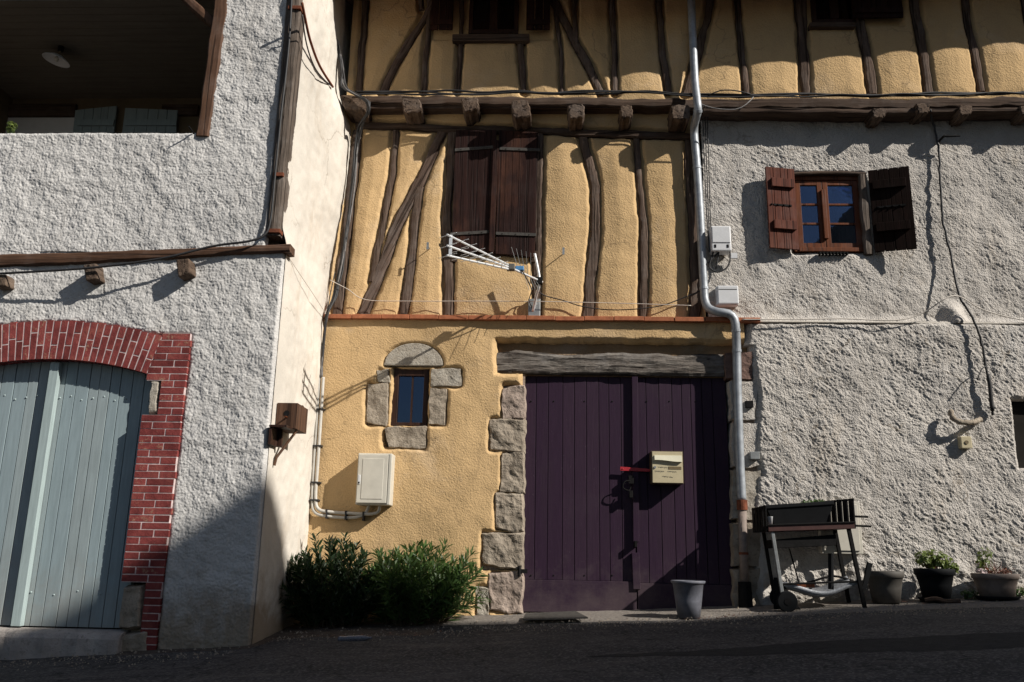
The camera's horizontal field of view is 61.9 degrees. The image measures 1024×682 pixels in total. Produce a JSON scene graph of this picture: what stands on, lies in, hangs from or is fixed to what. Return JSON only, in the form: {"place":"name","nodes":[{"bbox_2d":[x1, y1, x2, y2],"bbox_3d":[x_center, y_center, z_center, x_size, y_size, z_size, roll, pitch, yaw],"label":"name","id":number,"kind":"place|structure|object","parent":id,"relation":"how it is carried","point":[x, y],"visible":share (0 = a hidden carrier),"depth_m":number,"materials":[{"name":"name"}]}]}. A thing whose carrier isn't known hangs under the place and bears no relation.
{"place":"outdoors","nodes":[
{"label":"outdoors","id":0,"kind":"place"},
{"bbox_2d":[0,600,1023,681],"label":"road","id":1,"kind":"structure","parent":0,"point":[547,653],"depth_m":6.05,"materials":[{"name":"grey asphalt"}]},
{"bbox_2d":[0,0,352,659],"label":"roughcast house","id":2,"kind":"structure","parent":1,"relation":"on","point":[152,497],"depth_m":7.69,"materials":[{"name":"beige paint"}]},
{"bbox_2d":[6,121,17,133],"bbox_3d":[-4.824,-2.035,8.214,0.115,0.178,0.098,-5,-15,25],"label":"balcony plant","id":3,"kind":"object","parent":2,"relation":"on","point":[10,128],"visible":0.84,"depth_m":8.21,"materials":[{"name":"green plant"}]},
{"bbox_2d":[0,361,55,624],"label":"door leaf","id":4,"kind":"structure","parent":2,"relation":"in","point":[23,386],"depth_m":7.45,"materials":[{"name":"grey paint"}]},
{"bbox_2d":[5,118,73,133],"bbox_3d":[-6.045,-2.342,10.354,1.442,0.782,0.050,1,-14,2],"label":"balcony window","id":5,"kind":"structure","parent":2,"relation":"in","point":[25,125],"depth_m":10.38,"materials":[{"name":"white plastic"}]},
{"bbox_2d":[42,45,69,67],"bbox_3d":[-5.004,-3.146,9.386,0.280,0.199,0.286,1,-14,2],"label":"pendant lamp","id":6,"kind":"object","parent":2,"relation":"hanging from","point":[57,59],"visible":1,"depth_m":9.39,"materials":[{"name":"white metal"}]},
{"bbox_2d":[10,362,151,627],"bbox_3d":[-3.645,1.254,7.355,0.944,2.302,0.112,1,-14,2],"label":"door leaf","id":7,"kind":"structure","parent":2,"relation":"in","point":[70,574],"depth_m":7.33,"materials":[{"name":"grey paint"}]},
{"bbox_2d":[0,0,292,274],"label":"house cable","id":8,"kind":"object","parent":2,"relation":"attached to","point":[201,248],"visible":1,"depth_m":7.65,"materials":[{"name":"black rubber"}]},
{"bbox_2d":[268,403,307,465],"bbox_3d":[-1.978,0.817,7.546,0.185,0.583,0.540,1,-14,2],"label":"nest box","id":9,"kind":"object","parent":2,"relation":"attached to","point":[291,418],"visible":1,"depth_m":7.48,"materials":[{"name":"brown wood"}]},
{"bbox_2d":[289,258,325,313],"bbox_3d":[-2.001,-0.562,8.365,0.042,0.221,1.442,0,-14,4],"label":"thin wire","id":10,"kind":"object","parent":2,"relation":"attached to","point":[306,283],"visible":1,"depth_m":8.21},
{"bbox_2d":[301,2,333,87],"bbox_3d":[-1.966,-2.889,8.650,0.025,0.350,1.276,1,-14,2],"label":"cable","id":11,"kind":"object","parent":2,"relation":"attached to","point":[311,44],"visible":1,"depth_m":8.37,"materials":[{"name":"black rubber"}]},
{"bbox_2d":[114,618,443,655],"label":"dirt verge","id":12,"kind":"structure","parent":1,"relation":"on","point":[375,627],"depth_m":7.40,"materials":[{"name":"brown soil"}]},
{"bbox_2d":[279,531,392,628],"bbox_3d":[-1.630,2.231,7.987,1.208,0.888,0.914,1,-14,2],"label":"oleander shrub","id":13,"kind":"object","parent":12,"relation":"on","point":[328,595],"visible":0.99,"depth_m":7.82,"materials":[{"name":"green plant"}]},
{"bbox_2d":[348,537,492,626],"bbox_3d":[-0.898,2.218,7.920,1.458,0.826,0.994,1,-14,2],"label":"oleander shrub","id":14,"kind":"object","parent":12,"relation":"on","point":[414,592],"visible":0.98,"depth_m":7.81,"materials":[{"name":"green plant"}]},
{"bbox_2d":[338,635,371,640],"bbox_3d":[-1.278,2.424,6.948,0.289,0.061,0.051,-2,-14,13],"label":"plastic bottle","id":15,"kind":"object","parent":1,"relation":"on","point":[354,638],"visible":1,"depth_m":6.93,"materials":[{"name":"plastic"}]},
{"bbox_2d":[301,599,985,637],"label":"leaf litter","id":16,"kind":"object","parent":1,"relation":"on","point":[684,618],"visible":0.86,"depth_m":7.34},
{"bbox_2d":[307,0,1023,619],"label":"timber framed house","id":17,"kind":"structure","parent":1,"relation":"on","point":[497,422],"depth_m":9.30,"materials":[{"name":"yellow paint"}]},
{"bbox_2d":[309,377,380,520],"bbox_3d":[-1.666,1.093,8.731,0.742,1.457,0.105,1,-14,2],"label":"conduit pair","id":18,"kind":"object","parent":17,"relation":"attached to","point":[316,461],"visible":0.99,"depth_m":8.63},
{"bbox_2d":[320,39,370,376],"bbox_3d":[-2.022,-1.815,9.266,0.805,4.437,0.411,8,-15,-25],"label":"corner cable bundle","id":19,"kind":"object","parent":17,"relation":"attached to","point":[352,185],"visible":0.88,"depth_m":9.46,"materials":[{"name":"grey rubber"}]},
{"bbox_2d":[355,453,394,505],"bbox_3d":[-1.372,1.393,8.579,0.344,0.509,0.233,1,-14,2],"label":"electric box","id":20,"kind":"object","parent":17,"relation":"attached to","point":[375,480],"visible":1,"depth_m":8.48,"materials":[{"name":"white plastic"}]},
{"bbox_2d":[356,455,388,502],"bbox_3d":[-1.387,1.369,8.483,0.297,0.473,0.034,1,-14,2],"label":"door","id":21,"kind":"structure","parent":20,"relation":"in","point":[372,469],"depth_m":8.47,"materials":[{"name":"white plastic"}]},
{"bbox_2d":[366,382,388,425],"bbox_3d":[-1.400,0.661,8.915,0.256,0.495,0.090,1,-14,2],"label":"window stone","id":22,"kind":"structure","parent":17,"relation":"in","point":[377,394],"depth_m":8.88,"materials":[{"name":"grey stone"}]},
{"bbox_2d":[377,369,389,382],"bbox_3d":[-1.348,0.369,8.990,0.171,0.182,0.084,1,-14,2],"label":"window stone","id":23,"kind":"structure","parent":17,"relation":"in","point":[383,376],"depth_m":8.95,"materials":[{"name":"grey stone"}]},
{"bbox_2d":[385,426,426,449],"bbox_3d":[-1.100,0.998,8.818,0.478,0.269,0.092,1,-14,2],"label":"window stone","id":24,"kind":"structure","parent":17,"relation":"in","point":[396,436],"depth_m":8.79,"materials":[{"name":"grey stone"}]},
{"bbox_2d":[391,367,429,425],"bbox_3d":[-1.070,0.587,8.972,0.387,0.619,0.060,1,-14,2],"label":"window","id":25,"kind":"structure","parent":17,"relation":"in","point":[398,372],"depth_m":8.95,"materials":[{"name":"brown wood"}]},
{"bbox_2d":[428,388,447,425],"bbox_3d":[-0.770,0.685,8.886,0.217,0.423,0.089,1,-14,2],"label":"window stone","id":26,"kind":"structure","parent":17,"relation":"in","point":[438,398],"depth_m":8.85,"materials":[{"name":"grey stone"}]},
{"bbox_2d":[431,368,461,387],"bbox_3d":[-0.686,0.387,8.957,0.349,0.227,0.089,1,-14,2],"label":"window stone","id":27,"kind":"structure","parent":17,"relation":"in","point":[444,377],"depth_m":8.92,"materials":[{"name":"grey stone"}]},
{"bbox_2d":[468,0,518,33],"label":"window","id":28,"kind":"structure","parent":17,"relation":"in","point":[485,16],"depth_m":9.95,"materials":[{"name":"brown wood"}]},
{"bbox_2d":[330,280,690,305],"bbox_3d":[-0.025,-0.496,9.139,3.846,0.224,0.155,1,-14,0],"label":"cable","id":29,"kind":"object","parent":17,"relation":"attached to","point":[511,301],"visible":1,"depth_m":9.10,"materials":[{"name":"plastic"}]},
{"bbox_2d":[439,232,699,315],"bbox_3d":[0.496,-0.645,8.847,2.935,0.644,0.976,8,-16,-26],"label":"tv antenna","id":30,"kind":"object","parent":17,"relation":"attached to","point":[534,308],"visible":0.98,"depth_m":8.71,"materials":[{"name":"metal"}]},
{"bbox_2d":[522,376,649,611],"bbox_3d":[0.772,1.500,8.663,1.316,2.410,0.158,1,-14,2],"label":"door leaf","id":31,"kind":"structure","parent":17,"relation":"in","point":[581,496],"depth_m":8.67,"materials":[{"name":"purple paint"}]},
{"bbox_2d":[636,377,732,609],"bbox_3d":[1.732,1.515,8.667,0.951,2.399,0.072,1,-14,2],"label":"door leaf","id":32,"kind":"structure","parent":17,"relation":"in","point":[684,529],"depth_m":8.64,"materials":[{"name":"purple paint"}]},
{"bbox_2d":[649,451,683,484],"bbox_3d":[1.560,1.280,8.616,0.321,0.325,0.194,1,-14,2],"label":"letterbox","id":33,"kind":"object","parent":32,"relation":"attached to","point":[665,467],"visible":1,"depth_m":8.54,"materials":[{"name":"metal"}]},
{"bbox_2d":[355,89,1023,109],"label":"jetty cable bundle","id":34,"kind":"object","parent":17,"relation":"attached to","point":[616,92],"visible":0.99,"depth_m":9.40,"materials":[{"name":"black rubber"}]},
{"bbox_2d":[702,106,710,251],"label":"pipe cables","id":35,"kind":"object","parent":17,"relation":"attached to","point":[708,202],"visible":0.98,"depth_m":9.40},
{"bbox_2d":[687,0,752,607],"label":"downpipe","id":36,"kind":"object","parent":17,"relation":"attached to","point":[745,599],"visible":1,"depth_m":8.81,"materials":[{"name":"metal"}]},
{"bbox_2d":[745,401,753,407],"bbox_3d":[2.421,0.649,8.724,0.077,0.069,0.070,1,-14,2],"label":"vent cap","id":37,"kind":"object","parent":17,"relation":"attached to","point":[748,404],"visible":1,"depth_m":8.69,"materials":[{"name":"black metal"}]},
{"bbox_2d":[749,452,759,459],"bbox_3d":[2.432,1.153,8.572,0.091,0.074,0.080,1,-14,2],"label":"wall plaque","id":38,"kind":"object","parent":17,"relation":"attached to","point":[754,455],"depth_m":8.54,"materials":[{"name":"metal"}]},
{"bbox_2d":[810,0,855,21],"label":"window","id":39,"kind":"structure","parent":17,"relation":"in","point":[821,10],"depth_m":9.81,"materials":[{"name":"brown wood"}]},
{"bbox_2d":[441,596,1023,625],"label":"cement verge","id":40,"kind":"structure","parent":1,"relation":"on","point":[670,613],"depth_m":7.83,"materials":[{"name":"grey concrete"}]},
{"bbox_2d":[523,611,587,619],"bbox_3d":[0.395,2.521,7.833,0.585,0.073,0.360,1,-14,2],"label":"ramp plate","id":41,"kind":"object","parent":40,"relation":"on","point":[555,615],"visible":1,"depth_m":7.78,"materials":[{"name":"metal"}]},
{"bbox_2d":[671,580,705,618],"bbox_3d":[1.600,2.340,7.740,0.316,0.325,0.316,1,-14,2],"label":"bucket","id":42,"kind":"object","parent":40,"relation":"on","point":[688,594],"visible":0.99,"depth_m":7.64,"materials":[{"name":"grey plastic"}]},
{"bbox_2d":[752,498,872,611],"bbox_3d":[2.824,2.001,8.002,1.002,1.022,0.508,1,-14,2],"label":"barbecue","id":43,"kind":"object","parent":40,"relation":"on","point":[782,598],"visible":1,"depth_m":7.88,"materials":[{"name":"black metal"}]},
{"bbox_2d":[759,501,833,523],"bbox_3d":[2.694,1.635,8.090,0.643,0.235,0.236,1,-14,2],"label":"planter trough","id":44,"kind":"object","parent":43,"relation":"in","point":[811,512],"visible":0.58,"depth_m":7.99,"materials":[{"name":"black plastic"}]},
{"bbox_2d":[800,499,824,502],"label":"trough plants","id":45,"kind":"object","parent":44,"relation":"in","point":[809,500],"visible":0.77,"depth_m":8.11,"materials":[{"name":"green plant"}]},
{"bbox_2d":[864,571,903,602],"bbox_3d":[3.495,2.302,7.996,0.354,0.285,0.354,1,-14,2],"label":"flower pot","id":46,"kind":"object","parent":40,"relation":"on","point":[885,586],"visible":0.88,"depth_m":7.87,"materials":[{"name":"plastic"}]},
{"bbox_2d":[918,597,955,601],"bbox_3d":[3.958,2.407,7.952,0.330,0.034,0.330,1,-14,2],"label":"saucer","id":47,"kind":"object","parent":40,"relation":"on","point":[921,598],"visible":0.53,"depth_m":7.89,"materials":[{"name":"black plastic"}]},
{"bbox_2d":[913,568,954,597],"bbox_3d":[3.960,2.270,7.986,0.360,0.275,0.360,1,-14,2],"label":"flower pot","id":48,"kind":"object","parent":47,"relation":"on","point":[938,582],"visible":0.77,"depth_m":7.87,"materials":[{"name":"black plastic"}]},
{"bbox_2d":[912,549,958,573],"bbox_3d":[3.969,2.072,8.025,0.320,0.229,0.360,11,-17,-34],"label":"leafy plant","id":49,"kind":"object","parent":48,"relation":"on","point":[931,560],"visible":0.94,"depth_m":7.98,"materials":[{"name":"green plant"}]},
{"bbox_2d":[924,596,960,602],"bbox_3d":[3.934,2.367,7.803,0.312,0.059,0.058,-1,-14,8],"label":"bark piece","id":50,"kind":"object","parent":40,"relation":"on","point":[929,599],"visible":0.99,"depth_m":7.79,"materials":[{"name":"brown wood"}]},
{"bbox_2d":[960,588,978,599],"bbox_3d":[4.314,2.384,8.035,0.170,0.108,0.104,1,-14,2],"label":"weed","id":51,"kind":"object","parent":40,"relation":"on","point":[970,595],"visible":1,"depth_m":8.03,"materials":[{"name":"green plant"}]},
{"bbox_2d":[974,595,1020,600],"bbox_3d":[4.513,2.387,7.936,0.390,0.032,0.390,1,-14,2],"label":"saucer","id":52,"kind":"object","parent":40,"relation":"on","point":[998,598],"visible":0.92,"depth_m":7.79,"materials":[{"name":"black plastic"}]},
{"bbox_2d":[970,573,1019,596],"bbox_3d":[4.515,2.279,7.963,0.408,0.215,0.408,1,-14,2],"label":"flower pot","id":53,"kind":"object","parent":52,"relation":"on","point":[996,585],"visible":0.87,"depth_m":7.83,"materials":[{"name":"plastic"}]},
{"bbox_2d":[974,547,1015,573],"bbox_3d":[4.505,2.074,8.008,0.393,0.300,0.245,1,-14,2],"label":"dry plant","id":54,"kind":"object","parent":53,"relation":"in","point":[986,568],"visible":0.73,"depth_m":7.99,"materials":[{"name":"green plant"}]},
{"bbox_2d":[1016,587,1023,596],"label":"weed","id":55,"kind":"object","parent":40,"relation":"on","point":[1020,593],"visible":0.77,"depth_m":8.01,"materials":[{"name":"green plant"}]},
{"bbox_2d":[587,632,1023,656],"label":"road patch","id":56,"kind":"object","parent":1,"relation":"on","point":[975,641],"visible":1,"depth_m":5.80,"materials":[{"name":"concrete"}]},
{"bbox_2d":[701,120,1023,604],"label":"plastered house","id":57,"kind":"structure","parent":1,"relation":"on","point":[830,220],"depth_m":8.87,"materials":[{"name":"paint"}]},
{"bbox_2d":[708,226,737,272],"bbox_3d":[2.246,-0.968,9.139,0.322,0.512,0.153,1,-14,2],"label":"telecom box","id":58,"kind":"object","parent":57,"relation":"attached to","point":[720,240],"visible":1,"depth_m":9.10,"materials":[{"name":"white plastic"}]},
{"bbox_2d":[715,286,738,306],"bbox_3d":[2.273,-0.473,9.027,0.230,0.210,0.128,1,-14,2],"label":"junction box","id":59,"kind":"object","parent":57,"relation":"attached to","point":[726,296],"visible":0.98,"depth_m":8.97,"materials":[{"name":"white plastic"}]},
{"bbox_2d":[793,176,863,252],"bbox_3d":[3.450,-1.374,9.353,0.776,0.881,0.160,1,-14,2],"label":"window","id":60,"kind":"structure","parent":57,"relation":"in","point":[848,226],"depth_m":9.34,"materials":[{"name":"brown wood"}]},
{"bbox_2d":[818,502,862,553],"bbox_3d":[3.199,1.825,8.351,0.394,0.500,0.146,1,-14,2],"label":"gas box","id":61,"kind":"object","parent":57,"relation":"attached to","point":[844,540],"visible":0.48,"depth_m":8.26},
{"bbox_2d":[823,505,859,550],"bbox_3d":[3.191,1.809,8.289,0.344,0.440,0.018,1,-14,2],"label":"door","id":62,"kind":"structure","parent":61,"relation":"in","point":[842,534],"depth_m":8.26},
{"bbox_2d":[742,295,1023,320],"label":"thin wire","id":63,"kind":"object","parent":57,"relation":"attached to","point":[890,320],"visible":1,"depth_m":8.80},
{"bbox_2d":[938,135,959,141],"bbox_3d":[4.793,-2.220,9.364,0.182,0.027,0.143,1,-14,2],"label":"iron hook","id":64,"kind":"object","parent":57,"relation":"attached to","point":[941,138],"visible":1,"depth_m":9.30,"materials":[{"name":"black metal"}]},
{"bbox_2d":[929,109,994,414],"bbox_3d":[4.693,-0.894,8.927,0.291,3.361,0.209,-6,-16,28],"label":"wall cable","id":65,"kind":"object","parent":57,"relation":"attached to","point":[990,391],"depth_m":8.88,"materials":[{"name":"black rubber"}]},
{"bbox_2d":[957,436,971,448],"bbox_3d":[4.506,1.016,8.507,0.105,0.118,0.117,1,-14,2],"label":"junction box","id":66,"kind":"object","parent":57,"relation":"attached to","point":[964,442],"visible":1,"depth_m":8.46,"materials":[{"name":"beige plastic"}]},
{"bbox_2d":[948,409,982,425],"bbox_3d":[4.530,0.765,8.505,0.347,0.172,0.116,2,-14,-4],"label":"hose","id":67,"kind":"object","parent":57,"relation":"attached to","point":[953,418],"visible":1,"depth_m":8.47,"materials":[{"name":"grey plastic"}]},
{"bbox_2d":[1011,401,1023,467],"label":"window","id":68,"kind":"structure","parent":57,"relation":"in","point":[1017,406],"depth_m":8.66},
{"bbox_2d":[767,516,772,523],"bbox_3d":[2.398,1.667,7.929,0.056,0.070,0.056,1,-14,2],"label":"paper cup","id":69,"kind":"object","parent":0,"point":[770,519],"visible":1,"depth_m":7.91,"materials":[{"name":"white paper"}]}
]}

